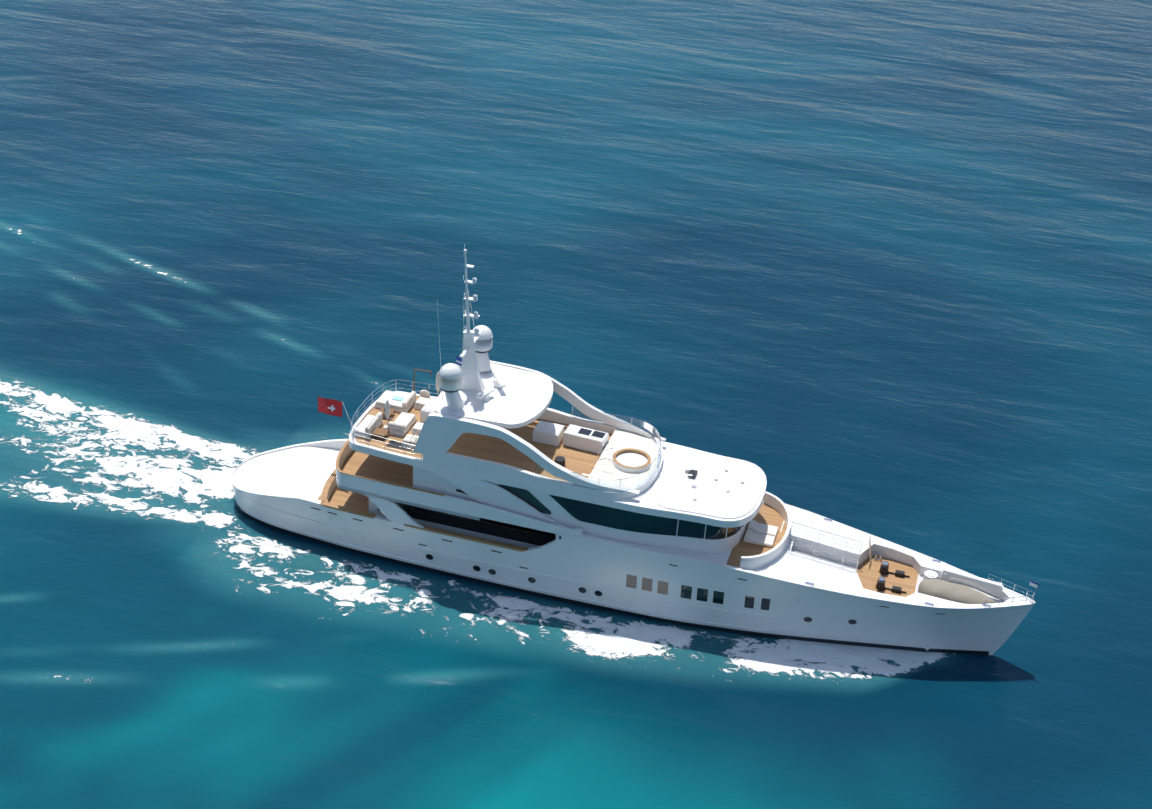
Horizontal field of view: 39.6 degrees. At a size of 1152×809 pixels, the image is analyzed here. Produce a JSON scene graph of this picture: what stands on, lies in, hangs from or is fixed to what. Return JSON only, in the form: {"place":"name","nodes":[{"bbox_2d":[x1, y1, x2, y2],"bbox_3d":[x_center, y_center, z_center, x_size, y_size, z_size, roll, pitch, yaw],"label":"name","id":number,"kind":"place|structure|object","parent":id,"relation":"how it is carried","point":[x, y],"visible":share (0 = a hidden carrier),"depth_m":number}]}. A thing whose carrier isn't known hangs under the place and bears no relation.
{"place":"outdoors","nodes":[
{"label":"outdoors","id":0,"kind":"place"},
{"bbox_2d":[0,0,1151,808],"label":"sea water","id":1,"kind":"structure","parent":0,"point":[880,268],"depth_m":138.71},
{"bbox_2d":[231,439,1034,654],"bbox_3d":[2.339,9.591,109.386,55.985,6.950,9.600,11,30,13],"label":"yacht hull","id":2,"kind":"object","parent":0,"point":[292,479],"visible":0.6,"depth_m":104.81},
{"bbox_2d":[236,244,1039,654],"bbox_3d":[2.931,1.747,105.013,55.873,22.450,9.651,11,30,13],"label":"yacht superstructure","id":3,"kind":"object","parent":2,"relation":"on","point":[482,448],"visible":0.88,"depth_m":105.40},
{"bbox_2d":[918,579,995,603],"bbox_3d":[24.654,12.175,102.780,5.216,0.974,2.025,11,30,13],"label":"covered tender","id":4,"kind":"object","parent":2,"relation":"on","point":[950,591],"visible":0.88,"depth_m":102.39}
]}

